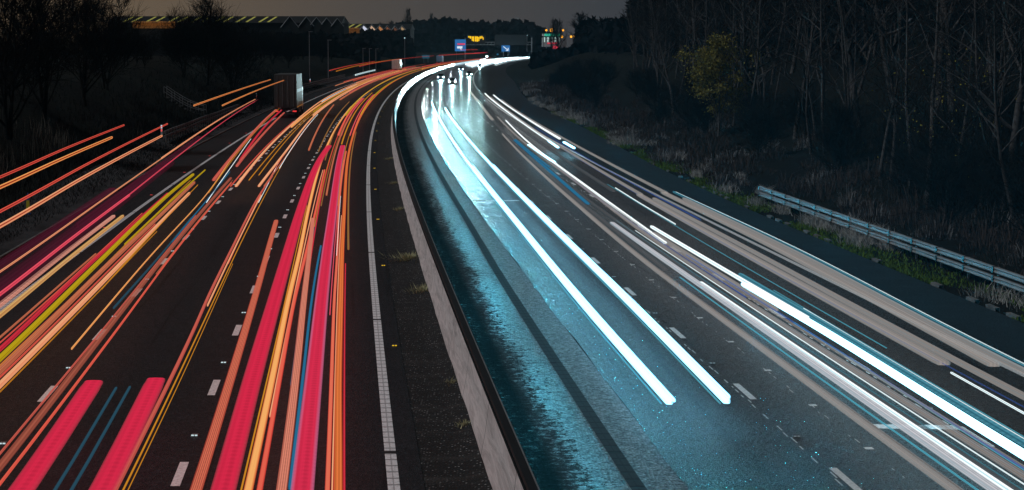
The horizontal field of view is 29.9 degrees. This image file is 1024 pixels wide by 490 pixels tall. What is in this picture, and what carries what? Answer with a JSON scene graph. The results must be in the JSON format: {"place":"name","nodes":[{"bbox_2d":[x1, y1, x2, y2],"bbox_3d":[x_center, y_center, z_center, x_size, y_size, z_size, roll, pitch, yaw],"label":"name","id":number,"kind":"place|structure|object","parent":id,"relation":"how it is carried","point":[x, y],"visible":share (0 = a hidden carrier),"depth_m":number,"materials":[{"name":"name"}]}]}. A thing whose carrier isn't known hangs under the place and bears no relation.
{"place":"outdoors","nodes":[
{"label":"outdoors","id":0,"kind":"place"},
{"bbox_2d":[0,99,258,295],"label":"light trail","id":1,"kind":"object","parent":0,"point":[21,277],"visible":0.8,"depth_m":66.73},
{"bbox_2d":[385,101,492,489],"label":"grit","id":2,"kind":"object","parent":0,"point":[465,444],"visible":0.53,"depth_m":46.65,"materials":[{"name":"gravel"}]},
{"bbox_2d":[1,0,965,47],"label":"sky","id":3,"kind":"structure","parent":0,"point":[540,12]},
{"bbox_2d":[0,20,1023,425],"bbox_3d":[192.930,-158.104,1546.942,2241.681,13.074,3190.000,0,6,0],"label":"ground","id":4,"kind":"structure","parent":0,"point":[310,68],"depth_m":150.11,"materials":[{"name":"soil"}]},
{"bbox_2d":[0,0,115,139],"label":"bare tree","id":5,"kind":"object","parent":4,"relation":"on","point":[7,122],"visible":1,"depth_m":119.66,"materials":[{"name":"black plant"}]},
{"bbox_2d":[0,0,119,118],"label":"bare tree","id":6,"kind":"object","parent":4,"relation":"on","point":[43,101],"visible":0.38,"depth_m":138.83,"materials":[{"name":"black plant"}]},
{"bbox_2d":[0,124,124,188],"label":"light trail","id":7,"kind":"object","parent":4,"relation":"on","point":[54,160],"visible":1,"depth_m":61.55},
{"bbox_2d":[0,115,142,192],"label":"dead stems","id":8,"kind":"object","parent":4,"relation":"on","point":[2,173],"visible":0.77,"depth_m":120.37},
{"bbox_2d":[0,123,167,227],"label":"light trail","id":9,"kind":"object","parent":4,"relation":"on","point":[71,182],"visible":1,"depth_m":65.68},
{"bbox_2d":[35,0,164,106],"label":"bare tree","id":10,"kind":"object","parent":4,"relation":"on","point":[84,89],"visible":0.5,"depth_m":164.25,"materials":[{"name":"black plant"}]},
{"bbox_2d":[59,0,176,90],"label":"bare tree","id":11,"kind":"object","parent":4,"relation":"on","point":[120,59],"visible":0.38,"depth_m":184.22,"materials":[{"name":"black plant"}]},
{"bbox_2d":[131,6,215,79],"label":"bare tree","id":12,"kind":"object","parent":4,"relation":"on","point":[181,34],"visible":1,"depth_m":247.89,"materials":[{"name":"black plant"}]},
{"bbox_2d":[0,57,364,254],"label":"verge","id":13,"kind":"structure","parent":4,"relation":"on","point":[8,244],"depth_m":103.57,"materials":[{"name":"plant"}]},
{"bbox_2d":[163,104,238,141],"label":"guardrail","id":14,"kind":"object","parent":13,"relation":"on","point":[165,136],"visible":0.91,"depth_m":175.46,"materials":[{"name":"grey metal"}]},
{"bbox_2d":[147,0,261,85],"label":"bare tree","id":15,"kind":"object","parent":4,"relation":"on","point":[209,12],"visible":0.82,"depth_m":257.23,"materials":[{"name":"black plant"}]},
{"bbox_2d":[110,16,349,55],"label":"warehouse","id":16,"kind":"structure","parent":4,"relation":"on","point":[326,24],"depth_m":698.58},
{"bbox_2d":[194,15,282,93],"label":"bare tree","id":17,"kind":"object","parent":4,"relation":"on","point":[238,58],"visible":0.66,"depth_m":268.61,"materials":[{"name":"black plant"}]},
{"bbox_2d":[229,77,273,111],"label":"bare shrub","id":18,"kind":"object","parent":4,"relation":"on","point":[256,88],"visible":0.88,"depth_m":229.25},
{"bbox_2d":[0,57,522,489],"bbox_3d":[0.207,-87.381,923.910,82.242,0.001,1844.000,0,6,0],"label":"carriageway","id":19,"kind":"structure","parent":4,"relation":"on","point":[149,338],"depth_m":54.63,"materials":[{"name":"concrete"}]},
{"bbox_2d":[0,215,123,317],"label":"light trail","id":20,"kind":"object","parent":19,"relation":"on","point":[9,297],"visible":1,"depth_m":60.54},
{"bbox_2d":[53,386,130,489],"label":"light trail","id":21,"kind":"object","parent":19,"relation":"on","point":[59,482],"visible":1,"depth_m":35.10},
{"bbox_2d":[0,182,197,391],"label":"light trail","id":22,"kind":"object","parent":19,"relation":"on","point":[19,351],"visible":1,"depth_m":51.65,"materials":[{"name":"orange"}]},
{"bbox_2d":[0,136,199,300],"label":"light trail","id":23,"kind":"object","parent":19,"relation":"on","point":[11,276],"visible":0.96,"depth_m":70.51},
{"bbox_2d":[0,169,205,364],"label":"light trail","id":24,"kind":"object","parent":19,"relation":"on","point":[106,250],"visible":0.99,"depth_m":56.37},
{"bbox_2d":[0,177,232,485],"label":"light trail","id":25,"kind":"object","parent":19,"relation":"on","point":[43,411],"visible":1,"depth_m":42.85,"materials":[{"name":"orange"}]},
{"bbox_2d":[71,151,237,349],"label":"light trail","id":26,"kind":"object","parent":19,"relation":"on","point":[93,322],"visible":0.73,"depth_m":58.18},
{"bbox_2d":[0,76,366,259],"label":"kerb","id":27,"kind":"structure","parent":19,"relation":"on","point":[2,256],"depth_m":135.95,"materials":[{"name":"concrete"}]},
{"bbox_2d":[113,109,284,308],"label":"light trail","id":28,"kind":"object","parent":19,"relation":"on","point":[243,156],"visible":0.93,"depth_m":116.96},
{"bbox_2d":[115,155,283,489],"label":"light trail","id":29,"kind":"object","parent":19,"relation":"on","point":[156,407],"visible":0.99,"depth_m":43.87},
{"bbox_2d":[0,66,421,489],"bbox_3d":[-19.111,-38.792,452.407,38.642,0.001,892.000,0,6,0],"label":"edge line","id":30,"kind":"object","parent":19,"relation":"on","point":[393,482],"visible":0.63,"depth_m":53.42,"materials":[{"name":"paint"}]},
{"bbox_2d":[190,220,277,489],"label":"light trail","id":31,"kind":"object","parent":19,"relation":"on","point":[205,461],"visible":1,"depth_m":39.86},
{"bbox_2d":[9,378,163,489],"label":"light trail","id":32,"kind":"object","parent":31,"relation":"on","point":[33,472],"visible":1,"depth_m":33.76,"materials":[{"name":"red"}]},
{"bbox_2d":[212,145,330,489],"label":"light trail","id":33,"kind":"object","parent":19,"relation":"on","point":[226,476],"visible":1,"depth_m":41.36,"materials":[{"name":"red"}]},
{"bbox_2d":[274,73,302,117],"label":"lorry","id":34,"kind":"object","parent":19,"relation":"on","point":[288,92],"visible":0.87,"depth_m":212.43,"materials":[{"name":"grey metal"}]},
{"bbox_2d":[274,75,295,106],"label":"rear door","id":35,"kind":"structure","parent":34,"relation":"in","point":[279,88],"depth_m":212.32,"materials":[{"name":"grey metal"}]},
{"bbox_2d":[277,122,345,489],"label":"light trail","id":36,"kind":"object","parent":19,"relation":"on","point":[286,449],"visible":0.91,"depth_m":41.19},
{"bbox_2d":[288,145,344,489],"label":"light trail","id":37,"kind":"object","parent":19,"relation":"on","point":[302,471],"visible":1,"depth_m":40.87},
{"bbox_2d":[240,68,420,489],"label":"light trail","id":38,"kind":"object","parent":19,"relation":"on","point":[252,471],"visible":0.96,"depth_m":43.20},
{"bbox_2d":[325,131,350,489],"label":"light trail","id":39,"kind":"object","parent":19,"relation":"on","point":[328,460],"visible":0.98,"depth_m":44.69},
{"bbox_2d":[290,64,434,127],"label":"light trail","id":40,"kind":"object","parent":19,"relation":"on","point":[337,96],"visible":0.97,"depth_m":317.14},
{"bbox_2d":[331,68,426,489],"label":"light trail","id":41,"kind":"object","parent":19,"relation":"on","point":[339,473],"visible":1,"depth_m":41.78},
{"bbox_2d":[465,35,531,59],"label":"sign gantry","id":42,"kind":"object","parent":19,"relation":"on","point":[510,39],"visible":0.92,"depth_m":1192.29,"materials":[{"name":"grey metal"}]},
{"bbox_2d":[230,71,394,186],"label":"light trail","id":43,"kind":"object","parent":4,"relation":"on","point":[257,159],"visible":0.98,"depth_m":134.28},
{"bbox_2d":[273,29,382,67],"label":"verge wood","id":44,"kind":"object","parent":4,"relation":"on","point":[353,44],"visible":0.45,"depth_m":649.02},
{"bbox_2d":[318,93,374,159],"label":"light trail","id":45,"kind":"object","parent":4,"relation":"on","point":[345,119],"visible":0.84,"depth_m":183.72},
{"bbox_2d":[349,24,414,40],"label":"warehouse","id":46,"kind":"structure","parent":4,"relation":"on","point":[359,28],"depth_m":897.88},
{"bbox_2d":[363,28,416,63],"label":"verge wood","id":47,"kind":"object","parent":4,"relation":"on","point":[391,45],"visible":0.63,"depth_m":832.25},
{"bbox_2d":[377,87,472,489],"bbox_3d":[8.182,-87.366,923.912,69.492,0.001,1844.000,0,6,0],"label":"central reserve","id":48,"kind":"structure","parent":4,"relation":"on","point":[442,467],"depth_m":47.63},
{"bbox_2d":[391,56,539,489],"bbox_3d":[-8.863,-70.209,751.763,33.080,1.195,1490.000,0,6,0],"label":"concrete barrier","id":49,"kind":"object","parent":48,"relation":"on","point":[506,463],"visible":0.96,"depth_m":43.20,"materials":[{"name":"concrete"}]},
{"bbox_2d":[391,16,553,57],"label":"wood","id":50,"kind":"object","parent":4,"relation":"on","point":[449,30],"visible":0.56,"depth_m":1493.66,"materials":[{"name":"plant"}]},
{"bbox_2d":[396,58,688,489],"bbox_3d":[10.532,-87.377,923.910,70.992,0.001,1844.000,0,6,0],"label":"hard strip","id":51,"kind":"object","parent":4,"relation":"on","point":[562,446],"visible":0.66,"depth_m":48.33,"materials":[{"name":"asphalt"}]},
{"bbox_2d":[528,16,613,69],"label":"ridge wood","id":52,"kind":"object","parent":4,"relation":"on","point":[544,57],"visible":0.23,"depth_m":619.07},
{"bbox_2d":[578,78,614,106],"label":"bare shrub","id":53,"kind":"object","parent":4,"relation":"on","point":[591,87],"visible":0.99,"depth_m":238.86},
{"bbox_2d":[621,0,647,74],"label":"bare tree","id":54,"kind":"object","parent":4,"relation":"on","point":[634,48],"visible":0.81,"depth_m":294.50,"materials":[{"name":"grey plant"}]},
{"bbox_2d":[630,74,681,114],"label":"bare shrub","id":55,"kind":"object","parent":4,"relation":"on","point":[653,90],"visible":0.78,"depth_m":199.60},
{"bbox_2d":[624,0,692,105],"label":"bare tree","id":56,"kind":"object","parent":4,"relation":"on","point":[653,43],"visible":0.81,"depth_m":207.80,"materials":[{"name":"grey plant"}]},
{"bbox_2d":[635,0,688,112],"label":"bare tree","id":57,"kind":"object","parent":4,"relation":"on","point":[664,57],"visible":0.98,"depth_m":197.93,"materials":[{"name":"grey plant"}]},
{"bbox_2d":[657,78,722,133],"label":"bare shrub","id":58,"kind":"object","parent":4,"relation":"on","point":[686,104],"visible":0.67,"depth_m":160.87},
{"bbox_2d":[657,0,732,78],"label":"bare tree","id":59,"kind":"object","parent":4,"relation":"on","point":[682,28],"visible":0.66,"depth_m":225.71,"materials":[{"name":"brown plant"}]},
{"bbox_2d":[681,97,729,134],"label":"bare shrub","id":60,"kind":"object","parent":4,"relation":"on","point":[703,116],"visible":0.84,"depth_m":155.62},
{"bbox_2d":[421,58,1023,489],"bbox_3d":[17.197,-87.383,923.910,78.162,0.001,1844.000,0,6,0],"label":"carriageway","id":61,"kind":"structure","parent":4,"relation":"on","point":[699,434],"depth_m":49.89,"materials":[{"name":"asphalt"}]},
{"bbox_2d":[468,89,560,140],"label":"light trail","id":62,"kind":"object","parent":61,"relation":"on","point":[491,118],"visible":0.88,"depth_m":203.18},
{"bbox_2d":[37,70,994,489],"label":"lane marking","id":63,"kind":"object","parent":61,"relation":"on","point":[179,474],"visible":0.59,"depth_m":43.76,"materials":[{"name":"paint"}]},
{"bbox_2d":[414,69,646,489],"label":"drain channel","id":64,"kind":"object","parent":61,"relation":"on","point":[625,468],"visible":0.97,"depth_m":47.97,"materials":[{"name":"concrete"}]},
{"bbox_2d":[431,102,729,404],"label":"light trail","id":65,"kind":"object","parent":61,"relation":"on","point":[693,365],"visible":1,"depth_m":53.46,"materials":[{"name":"white"}]},
{"bbox_2d":[492,120,963,489],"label":"light trail","id":66,"kind":"object","parent":61,"relation":"on","point":[573,196],"visible":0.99,"depth_m":52.63,"materials":[{"name":"white"}]},
{"bbox_2d":[490,96,1023,406],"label":"light trail","id":67,"kind":"object","parent":61,"relation":"on","point":[975,353],"visible":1,"depth_m":55.48,"materials":[{"name":"white"}]},
{"bbox_2d":[610,222,1012,489],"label":"light trail","id":68,"kind":"object","parent":61,"relation":"on","point":[931,443],"visible":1,"depth_m":39.52,"materials":[{"name":"white"}]},
{"bbox_2d":[650,226,1023,469],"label":"light trail","id":69,"kind":"object","parent":61,"relation":"on","point":[771,299],"visible":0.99,"depth_m":43.70,"materials":[{"name":"white"}]},
{"bbox_2d":[672,16,776,136],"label":"yellow leaved tree","id":70,"kind":"object","parent":4,"relation":"on","point":[709,71],"visible":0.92,"depth_m":150.10,"materials":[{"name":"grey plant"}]},
{"bbox_2d":[474,59,1023,370],"bbox_3d":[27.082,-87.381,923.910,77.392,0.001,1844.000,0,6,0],"label":"hard shoulder","id":71,"kind":"object","parent":4,"relation":"on","point":[997,331],"visible":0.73,"depth_m":79.51},
{"bbox_2d":[473,69,1023,376],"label":"edge line","id":72,"kind":"object","parent":71,"relation":"on","point":[823,277],"visible":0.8,"depth_m":79.87,"materials":[{"name":"paint"}]},
{"bbox_2d":[711,0,792,135],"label":"bare tree","id":73,"kind":"object","parent":4,"relation":"on","point":[757,64],"visible":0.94,"depth_m":145.77,"materials":[{"name":"grey plant"}]},
{"bbox_2d":[714,0,793,121],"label":"bare tree","id":74,"kind":"object","parent":4,"relation":"on","point":[754,55],"visible":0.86,"depth_m":146.88,"materials":[{"name":"grey plant"}]},
{"bbox_2d":[704,0,815,120],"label":"bare tree","id":75,"kind":"object","parent":4,"relation":"on","point":[747,56],"visible":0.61,"depth_m":150.68,"materials":[{"name":"brown plant"}]},
{"bbox_2d":[519,73,1023,274],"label":"bramble","id":76,"kind":"object","parent":4,"relation":"on","point":[621,122],"visible":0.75,"depth_m":108.06,"materials":[{"name":"plant"}]},
{"bbox_2d":[522,85,1023,308],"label":"dry grass","id":77,"kind":"structure","parent":4,"relation":"on","point":[846,233],"depth_m":83.22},
{"bbox_2d":[549,111,1023,322],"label":"grass","id":78,"kind":"structure","parent":4,"relation":"on","point":[893,263],"depth_m":77.49,"materials":[{"name":"plant"}]},
{"bbox_2d":[581,0,1023,65],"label":"deep wood","id":79,"kind":"object","parent":4,"relation":"on","point":[606,36],"visible":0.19,"depth_m":265.59,"materials":[{"name":"plant"}]},
{"bbox_2d":[754,0,852,153],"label":"bare tree","id":80,"kind":"object","parent":4,"relation":"on","point":[807,87],"visible":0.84,"depth_m":120.44,"materials":[{"name":"brown plant"}]},
{"bbox_2d":[770,0,840,138],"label":"bare tree","id":81,"kind":"object","parent":4,"relation":"on","point":[796,44],"visible":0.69,"depth_m":129.84,"materials":[{"name":"brown plant"}]},
{"bbox_2d":[771,76,841,140],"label":"bare shrub","id":82,"kind":"object","parent":4,"relation":"on","point":[796,114],"visible":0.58,"depth_m":133.15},
{"bbox_2d":[760,0,854,138],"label":"bare tree","id":83,"kind":"object","parent":4,"relation":"on","point":[794,134],"visible":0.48,"depth_m":136.56,"materials":[{"name":"brown plant"}]},
{"bbox_2d":[765,0,860,155],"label":"bare tree","id":84,"kind":"object","parent":4,"relation":"on","point":[821,66],"visible":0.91,"depth_m":118.54,"materials":[{"name":"brown plant"}]},
{"bbox_2d":[649,161,1020,319],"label":"kerb","id":85,"kind":"structure","parent":4,"relation":"on","point":[973,300],"depth_m":63.20,"materials":[{"name":"concrete"}]},
{"bbox_2d":[786,87,890,160],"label":"bare shrub","id":86,"kind":"object","parent":4,"relation":"on","point":[822,109],"visible":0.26,"depth_m":115.26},
{"bbox_2d":[796,86,890,164],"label":"bare shrub","id":87,"kind":"object","parent":4,"relation":"on","point":[846,110],"visible":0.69,"depth_m":111.38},
{"bbox_2d":[793,0,897,159],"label":"bare tree","id":88,"kind":"object","parent":4,"relation":"on","point":[848,92],"visible":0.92,"depth_m":114.37,"materials":[{"name":"brown plant"}]},
{"bbox_2d":[785,0,921,125],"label":"bare tree","id":89,"kind":"object","parent":4,"relation":"on","point":[850,46],"visible":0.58,"depth_m":129.18,"materials":[{"name":"brown plant"}]},
{"bbox_2d":[832,0,919,100],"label":"bare tree","id":90,"kind":"object","parent":4,"relation":"on","point":[862,81],"visible":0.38,"depth_m":140.39,"materials":[{"name":"grey plant"}]},
{"bbox_2d":[855,107,913,159],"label":"bare shrub","id":91,"kind":"object","parent":4,"relation":"on","point":[883,131],"visible":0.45,"depth_m":107.61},
{"bbox_2d":[758,186,1023,292],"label":"guardrail","id":92,"kind":"object","parent":4,"relation":"on","point":[967,268],"visible":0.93,"depth_m":70.69,"materials":[{"name":"metal"}]},
{"bbox_2d":[861,142,924,197],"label":"bare shrub","id":93,"kind":"object","parent":4,"relation":"on","point":[892,172],"visible":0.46,"depth_m":92.83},
{"bbox_2d":[839,0,947,176],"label":"bare tree","id":94,"kind":"object","parent":4,"relation":"on","point":[890,115],"visible":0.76,"depth_m":100.12,"materials":[{"name":"brown plant"}]},
{"bbox_2d":[848,0,947,173],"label":"bare tree","id":95,"kind":"object","parent":4,"relation":"on","point":[888,60],"visible":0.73,"depth_m":100.52,"materials":[{"name":"brown plant"}]},
{"bbox_2d":[853,60,959,195],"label":"sapling","id":96,"kind":"object","parent":4,"relation":"on","point":[892,92],"visible":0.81,"depth_m":92.78,"materials":[{"name":"brown plant"}]},
{"bbox_2d":[868,0,961,184],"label":"bare tree","id":97,"kind":"object","parent":4,"relation":"on","point":[907,50],"visible":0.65,"depth_m":95.44,"materials":[{"name":"grey plant"}]},
{"bbox_2d":[860,0,972,102],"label":"bare tree","id":98,"kind":"object","parent":4,"relation":"on","point":[882,38],"visible":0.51,"depth_m":133.80,"materials":[{"name":"grey plant"}]},
{"bbox_2d":[881,0,984,106],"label":"bare tree","id":99,"kind":"object","parent":4,"relation":"on","point":[956,23],"visible":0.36,"depth_m":125.04,"materials":[{"name":"grey plant"}]},
{"bbox_2d":[863,0,1005,129],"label":"bare tree","id":100,"kind":"object","parent":4,"relation":"on","point":[914,9],"visible":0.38,"depth_m":114.37,"materials":[{"name":"grey plant"}]},
{"bbox_2d":[880,101,1004,205],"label":"bare shrub","id":101,"kind":"object","parent":4,"relation":"on","point":[926,146],"visible":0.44,"depth_m":88.50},
{"bbox_2d":[885,0,1001,202],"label":"bare tree","id":102,"kind":"object","parent":4,"relation":"on","point":[934,57],"visible":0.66,"depth_m":90.43,"materials":[{"name":"grey plant"}]},
{"bbox_2d":[877,48,1014,212],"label":"sapling","id":103,"kind":"object","parent":4,"relation":"on","point":[962,124],"visible":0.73,"depth_m":86.33,"materials":[{"name":"brown plant"}]},
{"bbox_2d":[888,82,1004,165],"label":"bare shrub","id":104,"kind":"object","parent":4,"relation":"on","point":[954,114],"visible":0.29,"depth_m":93.59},
{"bbox_2d":[902,0,1017,199],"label":"bare tree","id":105,"kind":"object","parent":4,"relation":"on","point":[972,42],"visible":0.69,"depth_m":88.84,"materials":[{"name":"grey plant"}]},
{"bbox_2d":[902,0,1023,181],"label":"bare tree","id":106,"kind":"object","parent":4,"relation":"on","point":[985,47],"visible":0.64,"depth_m":88.11,"materials":[{"name":"grey plant"}]},
{"bbox_2d":[909,116,1023,216],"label":"bare shrub","id":107,"kind":"object","parent":4,"relation":"on","point":[994,152],"visible":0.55,"depth_m":83.08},
{"bbox_2d":[909,0,1023,211],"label":"bare tree","id":108,"kind":"object","parent":4,"relation":"on","point":[1016,124],"visible":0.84,"depth_m":82.40,"materials":[{"name":"grey plant"}]},
{"bbox_2d":[915,0,1023,221],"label":"bare tree","id":109,"kind":"object","parent":4,"relation":"on","point":[997,127],"visible":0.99,"depth_m":79.33,"materials":[{"name":"grey plant"}]},
{"bbox_2d":[938,0,1023,141],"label":"bare tree","id":110,"kind":"object","parent":4,"relation":"on","point":[989,50],"visible":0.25,"depth_m":99.64,"materials":[{"name":"grey plant"}]},
{"bbox_2d":[940,0,1023,205],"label":"bare tree","id":111,"kind":"object","parent":4,"relation":"on","point":[1002,97],"visible":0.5,"depth_m":85.61,"materials":[{"name":"grey plant"}]},
{"bbox_2d":[956,136,1023,236],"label":"bare shrub","id":112,"kind":"object","parent":4,"relation":"on","point":[1021,176],"visible":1,"depth_m":73.48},
{"bbox_2d":[963,75,1023,143],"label":"bare shrub","id":113,"kind":"object","parent":4,"relation":"on","point":[1008,111],"visible":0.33,"depth_m":95.47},
{"bbox_2d":[497,116,1023,489],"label":"light trail","id":114,"kind":"object","parent":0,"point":[986,452],"visible":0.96,"depth_m":45.10,"materials":[{"name":"white"}]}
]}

